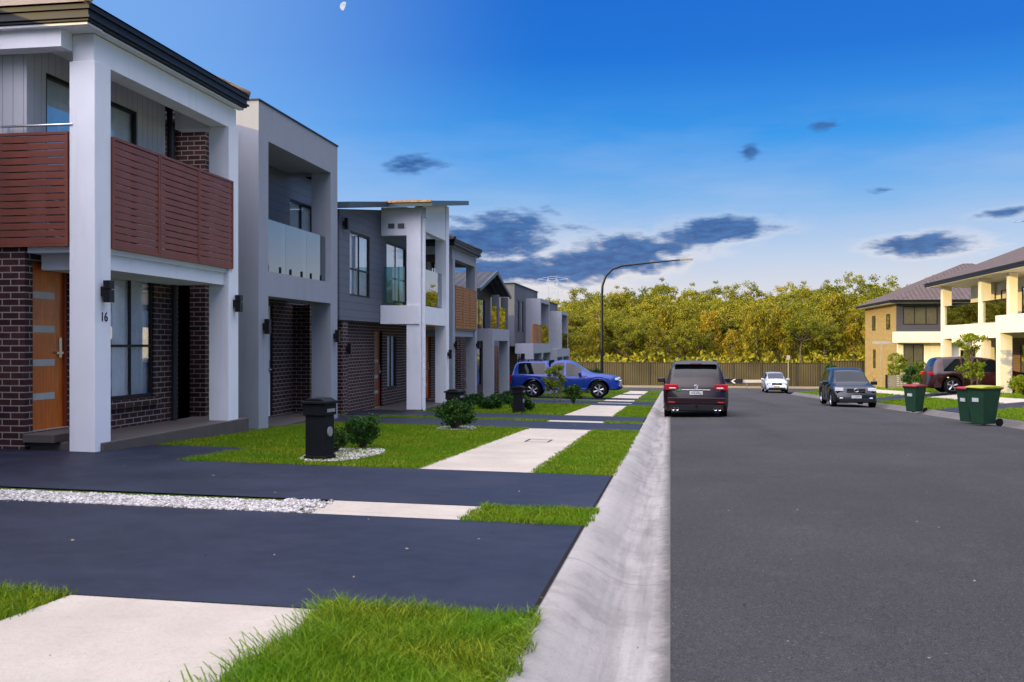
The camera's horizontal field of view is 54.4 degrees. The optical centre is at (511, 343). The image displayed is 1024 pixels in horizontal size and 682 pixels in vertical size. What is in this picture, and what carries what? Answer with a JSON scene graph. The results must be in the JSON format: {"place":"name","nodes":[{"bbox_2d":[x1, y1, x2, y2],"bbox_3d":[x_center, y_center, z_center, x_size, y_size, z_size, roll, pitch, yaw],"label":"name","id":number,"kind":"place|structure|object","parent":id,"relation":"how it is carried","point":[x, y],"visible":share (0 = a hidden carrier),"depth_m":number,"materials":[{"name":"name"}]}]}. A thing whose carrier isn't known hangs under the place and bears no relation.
{"place":"outdoors","nodes":[
{"label":"outdoors","id":0,"kind":"place"},
{"bbox_2d":[0,449,86,455],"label":"driveway","id":1,"kind":"structure","parent":0,"point":[36,452],"depth_m":12.45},
{"bbox_2d":[64,445,242,459],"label":"driveway","id":2,"kind":"structure","parent":0,"point":[170,452],"depth_m":12.74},
{"bbox_2d":[0,426,475,512],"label":"gravel","id":3,"kind":"structure","parent":0,"point":[288,505],"depth_m":8.12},
{"bbox_2d":[334,425,349,451],"bbox_3d":[-2.379,1.283,13.291,0.465,0.384,0.468,0,0,9],"label":"shrub","id":4,"kind":"object","parent":3,"relation":"on","point":[340,439],"visible":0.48,"depth_m":13.22,"materials":[{"name":"green plant"}]},
{"bbox_2d":[341,412,381,447],"bbox_3d":[-2.132,1.233,13.993,0.641,0.536,0.619,0,0,9],"label":"shrub","id":5,"kind":"object","parent":3,"relation":"on","point":[359,433],"visible":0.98,"depth_m":13.88,"materials":[{"name":"green plant"}]},
{"bbox_2d":[431,396,477,427],"bbox_3d":[-1.088,1.349,19.306,0.891,0.658,0.879,0,0,9],"label":"shrub","id":6,"kind":"object","parent":3,"relation":"on","point":[457,413],"visible":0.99,"depth_m":19.18,"materials":[{"name":"green plant"}]},
{"bbox_2d":[0,500,580,619],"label":"driveway","id":7,"kind":"structure","parent":0,"point":[148,552],"depth_m":5.89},
{"bbox_2d":[529,525,583,620],"bbox_3d":[0.299,1.283,5.876,0.020,0.098,2.900,0,0,9],"label":"expansion joint","id":8,"kind":"object","parent":7,"relation":"on","point":[544,592],"visible":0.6,"depth_m":5.54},
{"bbox_2d":[0,454,610,508],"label":"driveway","id":9,"kind":"structure","parent":0,"point":[412,485],"depth_m":9.81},
{"bbox_2d":[0,393,649,681],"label":"verge lawn","id":10,"kind":"structure","parent":0,"point":[143,493],"depth_m":8.70,"materials":[{"name":"plant"}]},
{"bbox_2d":[0,595,327,681],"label":"footpath","id":11,"kind":"structure","parent":10,"relation":"on","point":[79,638],"depth_m":4.05,"materials":[{"name":"concrete"}]},
{"bbox_2d":[300,397,338,459],"bbox_3d":[-2.359,1.100,12.223,0.350,0.870,0.350,0,0,17],"label":"letterbox","id":12,"kind":"object","parent":10,"relation":"on","point":[319,412],"visible":0.85,"depth_m":12.10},
{"bbox_2d":[297,500,485,519],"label":"footpath","id":13,"kind":"structure","parent":10,"relation":"on","point":[431,511],"depth_m":7.93,"materials":[{"name":"concrete"}]},
{"bbox_2d":[444,389,465,425],"bbox_3d":[-1.169,1.364,20.336,0.350,0.870,0.350,0,0,17],"label":"letterbox","id":14,"kind":"object","parent":10,"relation":"on","point":[450,394],"visible":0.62,"depth_m":20.21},
{"bbox_2d":[474,395,504,408],"bbox_3d":[-0.659,1.762,30.119,0.934,0.497,0.958,0,0,-37],"label":"shrub","id":15,"kind":"object","parent":10,"relation":"on","point":[492,402],"visible":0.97,"depth_m":29.98,"materials":[{"name":"green plant"}]},
{"bbox_2d":[421,428,591,472],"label":"footpath","id":16,"kind":"structure","parent":10,"relation":"on","point":[515,452],"depth_m":13.86,"materials":[{"name":"concrete"}]},
{"bbox_2d":[0,387,1023,681],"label":"grass","id":17,"kind":"structure","parent":10,"relation":"on","point":[332,643],"depth_m":4.48,"materials":[{"name":"plant"}]},
{"bbox_2d":[511,386,526,413],"bbox_3d":[0.191,1.607,27.613,0.350,0.870,0.350,0,0,17],"label":"letterbox","id":18,"kind":"object","parent":10,"relation":"on","point":[518,392],"visible":0.85,"depth_m":27.49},
{"bbox_2d":[541,364,567,403],"bbox_3d":[1.529,1.533,36.424,0.976,1.593,0.838,0,0,9],"label":"young tree","id":19,"kind":"object","parent":10,"relation":"on","point":[552,384],"visible":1,"depth_m":36.40,"materials":[{"name":"green plant"}]},
{"bbox_2d":[562,383,584,403],"bbox_3d":[2.300,1.891,37.620,0.721,0.797,0.878,0,0,37],"label":"shrub","id":20,"kind":"object","parent":10,"relation":"on","point":[573,391],"visible":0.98,"depth_m":37.51,"materials":[{"name":"green plant"}]},
{"bbox_2d":[566,405,625,415],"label":"footpath","id":21,"kind":"structure","parent":10,"relation":"on","point":[598,410],"depth_m":30.67,"materials":[{"name":"concrete"}]},
{"bbox_2d":[334,416,641,430],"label":"driveway","id":22,"kind":"structure","parent":0,"point":[536,424],"depth_m":21.81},
{"bbox_2d":[348,410,645,421],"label":"driveway","id":23,"kind":"structure","parent":0,"point":[535,416],"depth_m":25.68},
{"bbox_2d":[92,0,1023,306],"label":"sky","id":24,"kind":"structure","parent":0,"point":[769,144],"materials":[{"name":"blue"}]},
{"bbox_2d":[531,399,654,403],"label":"driveway","id":25,"kind":"structure","parent":0,"point":[595,401],"depth_m":41.30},
{"bbox_2d":[532,401,653,405],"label":"driveway","id":26,"kind":"structure","parent":0,"point":[612,404],"depth_m":38.05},
{"bbox_2d":[529,396,656,399],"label":"driveway","id":27,"kind":"structure","parent":0,"point":[595,398],"depth_m":46.64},
{"bbox_2d":[509,355,622,398],"bbox_3d":[2.561,1.548,47.184,5.430,2.001,2.260,0,0,9],"label":"parked car","id":28,"kind":"object","parent":27,"relation":"on","point":[524,373],"visible":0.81,"depth_m":46.48,"materials":[{"name":"blue paint"}]},
{"bbox_2d":[620,388,818,392],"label":"cross road","id":29,"kind":"structure","parent":0,"point":[729,389],"depth_m":79.84,"materials":[{"name":"asphalt"}]},
{"bbox_2d":[761,372,789,392],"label":"parked car","id":30,"kind":"object","parent":29,"relation":"on","point":[773,381],"visible":1,"depth_m":73.30,"materials":[{"name":"silver paint"}]},
{"bbox_2d":[622,385,818,388],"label":"dirt","id":31,"kind":"structure","parent":0,"point":[790,387],"depth_m":85.35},
{"bbox_2d":[670,392,1023,681],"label":"road","id":32,"kind":"structure","parent":0,"point":[872,580],"depth_m":7.17,"materials":[{"name":"asphalt"}]},
{"bbox_2d":[496,391,669,681],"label":"kerb","id":33,"kind":"structure","parent":32,"relation":"on","point":[607,602],"depth_m":5.55,"materials":[{"name":"concrete"}]},
{"bbox_2d":[658,359,729,416],"bbox_3d":[5.882,1.391,32.135,2.340,1.765,5.220,0,0,9],"label":"parked car","id":34,"kind":"object","parent":32,"relation":"on","point":[697,386],"visible":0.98,"depth_m":29.83,"materials":[{"name":"black paint"}]},
{"bbox_2d":[819,367,876,406],"bbox_3d":[14.245,1.832,42.308,2.200,1.627,4.359,0,0,9],"label":"parked car","id":35,"kind":"object","parent":32,"relation":"on","point":[845,385],"visible":1,"depth_m":41.24,"materials":[{"name":"black paint"}]},
{"bbox_2d":[791,392,1023,429],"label":"kerb","id":36,"kind":"structure","parent":32,"relation":"on","point":[1015,424],"depth_m":33.34,"materials":[{"name":"concrete"}]},
{"bbox_2d":[902,384,927,411],"bbox_3d":[14.034,1.918,34.640,0.730,0.983,0.551,0,0,-31],"label":"wheelie bin","id":37,"kind":"object","parent":36,"relation":"on","point":[914,394],"visible":0.98,"depth_m":34.46,"materials":[{"name":"plastic"}]},
{"bbox_2d":[954,386,970,421],"bbox_3d":[12.350,1.645,26.700,0.730,0.983,0.551,0,0,-13],"label":"wheelie bin","id":38,"kind":"object","parent":32,"relation":"on","point":[963,403],"visible":0.25,"depth_m":26.63,"materials":[{"name":"plastic"}]},
{"bbox_2d":[965,385,1003,425],"bbox_3d":[12.167,1.594,25.619,0.768,1.035,0.580,0,0,-21],"label":"wheelie bin","id":39,"kind":"object","parent":32,"relation":"on","point":[983,402],"visible":1,"depth_m":25.42,"materials":[{"name":"plastic"}]},
{"bbox_2d":[806,389,1021,420],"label":"verge lawn","id":40,"kind":"structure","parent":0,"point":[957,412],"depth_m":36.68,"materials":[{"name":"plant"}]},
{"bbox_2d":[885,375,920,388],"bbox_3d":[23.630,2.555,60.058,2.100,1.350,0.150,0,0,9],"label":"metal fence","id":41,"kind":"object","parent":40,"relation":"on","point":[892,381],"visible":0.34,"depth_m":60.12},
{"bbox_2d":[900,366,919,384],"bbox_3d":[21.105,1.850,52.863,1.034,1.392,1.028,0,0,9],"label":"shrub","id":42,"kind":"object","parent":40,"relation":"on","point":[910,371],"visible":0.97,"depth_m":52.65,"materials":[{"name":"green plant"}]},
{"bbox_2d":[953,332,988,384],"bbox_3d":[18.849,0.901,40.880,1.325,2.768,1.234,0,0,9],"label":"young tree","id":43,"kind":"object","parent":40,"relation":"on","point":[976,370],"visible":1,"depth_m":40.79,"materials":[{"name":"green plant"}]},
{"bbox_2d":[1007,375,1023,394],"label":"shrub","id":44,"kind":"object","parent":40,"relation":"on","point":[1016,383],"visible":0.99,"depth_m":37.71,"materials":[{"name":"green plant"}]},
{"bbox_2d":[876,392,1013,400],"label":"driveway","id":45,"kind":"structure","parent":0,"point":[903,396],"depth_m":46.18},
{"bbox_2d":[920,356,1023,393],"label":"parked car","id":46,"kind":"object","parent":45,"relation":"on","point":[936,372],"visible":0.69,"depth_m":44.70,"materials":[{"name":"paint"}]},
{"bbox_2d":[935,402,1023,411],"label":"driveway","id":47,"kind":"structure","parent":0,"point":[1011,405],"depth_m":32.72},
{"bbox_3d":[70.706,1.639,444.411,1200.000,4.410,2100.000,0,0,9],"label":"ground","id":48,"kind":"structure","parent":0,"visible":0},
{"bbox_2d":[0,0,250,451],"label":"house","id":49,"kind":"structure","parent":48,"relation":"on","point":[94,273],"depth_m":13.33,"materials":[{"name":"paint"}]},
{"bbox_2d":[33,261,66,429],"bbox_3d":[-6.252,0.020,13.368,0.110,2.240,0.800,0,0,9],"label":"door","id":50,"kind":"structure","parent":49,"relation":"in","point":[49,287],"depth_m":13.43,"materials":[{"name":"brown wood"}]},
{"bbox_2d":[46,73,135,243],"bbox_3d":[-6.372,-2.490,14.430,0.680,2.440,2.900,0,0,9],"label":"window","id":51,"kind":"structure","parent":49,"relation":"in","point":[123,119],"depth_m":13.80,"materials":[{"name":"black glass"}]},
{"bbox_2d":[111,278,152,399],"bbox_3d":[-6.215,-0.120,15.418,0.680,2.120,1.900,0,0,9],"label":"window","id":52,"kind":"structure","parent":49,"relation":"in","point":[132,307],"depth_m":15.53,"materials":[{"name":"glass"}]},
{"bbox_2d":[165,98,339,428],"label":"house","id":53,"kind":"structure","parent":48,"relation":"on","point":[288,335],"depth_m":19.85,"materials":[{"name":"paint"}]},
{"bbox_2d":[268,304,271,415],"bbox_3d":[-5.338,0.355,21.658,0.110,2.450,0.460,0,0,9],"label":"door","id":54,"kind":"structure","parent":53,"relation":"in","point":[269,305],"depth_m":21.81,"materials":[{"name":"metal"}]},
{"bbox_2d":[290,199,311,232],"bbox_3d":[-5.313,-2.570,23.628,0.680,1.700,2.200,0,0,9],"label":"window","id":55,"kind":"structure","parent":53,"relation":"in","point":[300,214],"depth_m":23.58,"materials":[{"name":"black glass"}]},
{"bbox_2d":[311,200,468,414],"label":"house","id":56,"kind":"structure","parent":48,"relation":"on","point":[390,287],"depth_m":27.70,"materials":[{"name":"paint"}]},
{"bbox_2d":[350,231,368,297],"bbox_3d":[-4.320,-2.045,26.052,0.680,1.850,2.300,0,0,9],"label":"window","id":57,"kind":"structure","parent":56,"relation":"in","point":[359,243],"depth_m":26.26,"materials":[{"name":"glass"}]},
{"bbox_2d":[374,331,380,407],"bbox_3d":[-3.919,0.715,28.672,0.110,2.230,0.900,0,0,9],"label":"door","id":58,"kind":"structure","parent":56,"relation":"in","point":[377,368],"depth_m":28.79,"materials":[{"name":"red wood"}]},
{"bbox_2d":[387,335,395,387],"bbox_3d":[-3.980,0.530,30.099,0.680,1.800,1.600,0,0,9],"label":"window","id":59,"kind":"structure","parent":56,"relation":"in","point":[391,339],"depth_m":30.36,"materials":[{"name":"glass"}]},
{"bbox_2d":[387,242,404,304],"bbox_3d":[-3.770,-2.020,29.509,0.680,2.000,2.700,0,0,9],"label":"window","id":60,"kind":"structure","parent":56,"relation":"in","point":[395,254],"depth_m":29.50,"materials":[{"name":"black glass"}]},
{"bbox_2d":[426,234,482,401],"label":"house","id":61,"kind":"structure","parent":48,"relation":"on","point":[462,254],"depth_m":34.77,"materials":[{"name":"paint"}]},
{"bbox_2d":[426,333,429,397],"bbox_3d":[-2.953,0.740,34.108,0.110,2.240,0.800,0,0,9],"label":"door","id":62,"kind":"structure","parent":61,"relation":"in","point":[427,337],"depth_m":34.32,"materials":[{"name":"brown wood"}]},
{"bbox_2d":[455,271,510,397],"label":"house","id":63,"kind":"structure","parent":48,"relation":"on","point":[492,321],"depth_m":42.39,"materials":[{"name":"paint"}]},
{"bbox_2d":[477,298,483,327],"bbox_3d":[-1.752,-1.270,43.465,0.680,1.600,2.900,0,0,9],"label":"window","id":64,"kind":"structure","parent":63,"relation":"in","point":[480,302],"depth_m":43.77,"materials":[{"name":"glass"}]},
{"bbox_2d":[494,283,550,394],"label":"house","id":65,"kind":"structure","parent":48,"relation":"on","point":[529,322],"depth_m":51.08,"materials":[{"name":"paint"}]},
{"bbox_2d":[543,302,569,392],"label":"house","id":66,"kind":"structure","parent":48,"relation":"on","point":[560,349],"depth_m":62.16,"materials":[{"name":"paint"}]},
{"bbox_2d":[568,325,582,358],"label":"gum tree","id":67,"kind":"object","parent":48,"relation":"on","point":[577,341],"visible":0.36,"depth_m":100.22,"materials":[{"name":"green plant"}]},
{"bbox_2d":[563,296,608,340],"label":"gum tree","id":68,"kind":"object","parent":48,"relation":"on","point":[586,301],"visible":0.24,"depth_m":112.44,"materials":[{"name":"green plant"}]},
{"bbox_2d":[566,306,607,350],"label":"gum tree","id":69,"kind":"object","parent":48,"relation":"on","point":[579,321],"visible":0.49,"depth_m":107.11,"materials":[{"name":"green plant"}]},
{"bbox_2d":[567,287,610,311],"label":"gum tree","id":70,"kind":"object","parent":48,"relation":"on","point":[574,293],"visible":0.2,"depth_m":131.44,"materials":[{"name":"green plant"}]},
{"bbox_2d":[583,326,605,361],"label":"casuarina tree","id":71,"kind":"object","parent":48,"relation":"on","point":[595,337],"visible":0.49,"depth_m":100.99,"materials":[{"name":"green plant"}]},
{"bbox_2d":[572,303,623,351],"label":"gum tree","id":72,"kind":"object","parent":48,"relation":"on","point":[597,320],"visible":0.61,"depth_m":103.70,"materials":[{"name":"green plant"}]},
{"bbox_2d":[593,312,643,357],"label":"gum tree","id":73,"kind":"object","parent":48,"relation":"on","point":[623,321],"visible":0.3,"depth_m":104.56,"materials":[{"name":"green plant"}]},
{"bbox_2d":[607,285,635,314],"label":"gum tree","id":74,"kind":"object","parent":48,"relation":"on","point":[618,295],"visible":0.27,"depth_m":121.41,"materials":[{"name":"green plant"}]},
{"bbox_2d":[604,321,647,361],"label":"gum tree","id":75,"kind":"object","parent":48,"relation":"on","point":[629,341],"visible":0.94,"depth_m":101.02,"materials":[{"name":"green plant"}]},
{"bbox_2d":[611,318,651,357],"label":"gum tree","id":76,"kind":"object","parent":48,"relation":"on","point":[637,344],"visible":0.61,"depth_m":101.16,"materials":[{"name":"green plant"}]},
{"bbox_2d":[622,311,658,348],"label":"gum tree","id":77,"kind":"object","parent":48,"relation":"on","point":[646,326],"visible":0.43,"depth_m":104.84,"materials":[{"name":"green plant"}]},
{"bbox_2d":[605,284,678,313],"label":"gum tree","id":78,"kind":"object","parent":48,"relation":"on","point":[637,300],"visible":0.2,"depth_m":121.28,"materials":[{"name":"green plant"}]},
{"bbox_2d":[600,258,692,380],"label":"street lamp","id":79,"kind":"object","parent":48,"relation":"on","point":[601,322],"visible":0.94,"depth_m":74.96,"materials":[{"name":"black metal"}]},
{"bbox_2d":[629,294,674,337],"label":"gum tree","id":80,"kind":"object","parent":48,"relation":"on","point":[658,300],"visible":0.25,"depth_m":109.34,"materials":[{"name":"green plant"}]},
{"bbox_2d":[640,325,669,361],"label":"casuarina tree","id":81,"kind":"object","parent":48,"relation":"on","point":[654,332],"visible":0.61,"depth_m":98.46,"materials":[{"name":"green plant"}]},
{"bbox_2d":[633,296,684,348],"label":"gum tree","id":82,"kind":"object","parent":48,"relation":"on","point":[644,306],"visible":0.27,"depth_m":107.47,"materials":[{"name":"green plant"}]},
{"bbox_2d":[649,303,691,360],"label":"casuarina tree","id":83,"kind":"object","parent":48,"relation":"on","point":[665,319],"visible":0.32,"depth_m":102.94,"materials":[{"name":"green plant"}]},
{"bbox_2d":[661,314,702,358],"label":"gum tree","id":84,"kind":"object","parent":48,"relation":"on","point":[689,332],"visible":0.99,"depth_m":98.48,"materials":[{"name":"green plant"}]},
{"bbox_2d":[671,300,702,333],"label":"gum tree","id":85,"kind":"object","parent":48,"relation":"on","point":[683,307],"visible":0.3,"depth_m":107.35,"materials":[{"name":"green plant"}]},
{"bbox_2d":[684,326,715,359],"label":"gum tree","id":86,"kind":"object","parent":48,"relation":"on","point":[708,339],"visible":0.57,"depth_m":100.68,"materials":[{"name":"green plant"}]},
{"bbox_2d":[677,282,724,309],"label":"gum tree","id":87,"kind":"object","parent":48,"relation":"on","point":[688,292],"visible":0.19,"depth_m":122.27,"materials":[{"name":"green plant"}]},
{"bbox_2d":[677,280,727,304],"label":"gum tree","id":88,"kind":"object","parent":48,"relation":"on","point":[717,291],"visible":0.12,"depth_m":131.00,"materials":[{"name":"green plant"}]},
{"bbox_2d":[578,362,829,385],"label":"metal fence","id":89,"kind":"object","parent":48,"relation":"on","point":[651,373],"visible":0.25,"depth_m":86.58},
{"bbox_2d":[673,300,735,342],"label":"gum tree","id":90,"kind":"object","parent":48,"relation":"on","point":[701,311],"visible":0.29,"depth_m":106.55,"materials":[{"name":"green plant"}]},
{"bbox_2d":[690,310,729,360],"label":"casuarina tree","id":91,"kind":"object","parent":48,"relation":"on","point":[708,320],"visible":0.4,"depth_m":103.15,"materials":[{"name":"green plant"}]},
{"bbox_2d":[570,291,879,362],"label":"wood","id":92,"kind":"object","parent":48,"relation":"on","point":[610,356],"visible":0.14,"depth_m":98.53,"materials":[{"name":"green plant"}]},
{"bbox_2d":[704,303,752,346],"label":"gum tree","id":93,"kind":"object","parent":48,"relation":"on","point":[720,313],"visible":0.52,"depth_m":105.36,"materials":[{"name":"green plant"}]},
{"bbox_2d":[718,329,743,361],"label":"casuarina tree","id":94,"kind":"object","parent":48,"relation":"on","point":[732,337],"visible":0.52,"depth_m":98.73,"materials":[{"name":"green plant"}]},
{"bbox_2d":[711,280,760,309],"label":"gum tree","id":95,"kind":"object","parent":48,"relation":"on","point":[733,295],"visible":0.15,"depth_m":129.01,"materials":[{"name":"green plant"}]},
{"bbox_2d":[727,299,772,333],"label":"gum tree","id":96,"kind":"object","parent":48,"relation":"on","point":[766,305],"visible":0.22,"depth_m":106.50,"materials":[{"name":"green plant"}]},
{"bbox_2d":[736,305,783,362],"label":"casuarina tree","id":97,"kind":"object","parent":48,"relation":"on","point":[758,318],"visible":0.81,"depth_m":97.02,"materials":[{"name":"green plant"}]},
{"bbox_2d":[755,291,801,336],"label":"gum tree","id":98,"kind":"object","parent":48,"relation":"on","point":[784,297],"visible":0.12,"depth_m":108.96,"materials":[{"name":"green plant"}]},
{"bbox_2d":[756,281,804,304],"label":"gum tree","id":99,"kind":"object","parent":48,"relation":"on","point":[779,289],"visible":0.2,"depth_m":129.15,"materials":[{"name":"green plant"}]},
{"bbox_2d":[758,304,806,362],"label":"casuarina tree","id":100,"kind":"object","parent":48,"relation":"on","point":[775,339],"visible":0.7,"depth_m":97.93,"materials":[{"name":"green plant"}]},
{"bbox_2d":[779,308,824,362],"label":"gum tree","id":101,"kind":"object","parent":48,"relation":"on","point":[802,332],"visible":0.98,"depth_m":96.64,"materials":[{"name":"green plant"}]},
{"bbox_2d":[782,301,838,344],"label":"gum tree","id":102,"kind":"object","parent":48,"relation":"on","point":[809,309],"visible":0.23,"depth_m":103.87,"materials":[{"name":"green plant"}]},
{"bbox_2d":[786,287,837,321],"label":"gum tree","id":103,"kind":"object","parent":48,"relation":"on","point":[793,296],"visible":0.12,"depth_m":108.05,"materials":[{"name":"green plant"}]},
{"bbox_2d":[809,310,843,362],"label":"gum tree","id":104,"kind":"object","parent":48,"relation":"on","point":[826,338],"visible":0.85,"depth_m":97.77,"materials":[{"name":"green plant"}]},
{"bbox_2d":[810,292,852,362],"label":"casuarina tree","id":105,"kind":"object","parent":48,"relation":"on","point":[833,308],"visible":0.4,"depth_m":100.74,"materials":[{"name":"green plant"}]},
{"bbox_2d":[812,276,874,314],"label":"gum tree","id":106,"kind":"object","parent":48,"relation":"on","point":[853,297],"visible":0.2,"depth_m":113.56,"materials":[{"name":"green plant"}]},
{"bbox_2d":[830,360,864,373],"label":"metal fence","id":107,"kind":"object","parent":48,"relation":"on","point":[860,364],"visible":0.2,"depth_m":79.07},
{"bbox_2d":[837,320,863,359],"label":"casuarina tree","id":108,"kind":"object","parent":48,"relation":"on","point":[852,333],"visible":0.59,"depth_m":97.59,"materials":[{"name":"green plant"}]},
{"bbox_2d":[833,271,910,305],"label":"gum tree","id":109,"kind":"object","parent":48,"relation":"on","point":[873,288],"visible":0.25,"depth_m":126.67,"materials":[{"name":"green plant"}]},
{"bbox_2d":[855,263,977,386],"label":"house","id":110,"kind":"structure","parent":48,"relation":"on","point":[906,321],"depth_m":66.74,"materials":[{"name":"yellow brick"}]},
{"bbox_2d":[903,344,923,368],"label":"window","id":111,"kind":"structure","parent":110,"relation":"in","point":[914,352],"depth_m":66.60,"materials":[{"name":"glass"}]},
{"bbox_2d":[903,306,937,324],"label":"window","id":112,"kind":"structure","parent":110,"relation":"in","point":[912,315],"depth_m":66.63,"materials":[{"name":"glass"}]},
{"bbox_2d":[924,220,1023,392],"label":"house","id":113,"kind":"structure","parent":48,"relation":"on","point":[993,310],"depth_m":47.36,"materials":[{"name":"cream painted render"},{"name":"brown tile"},{"name":"glass"}]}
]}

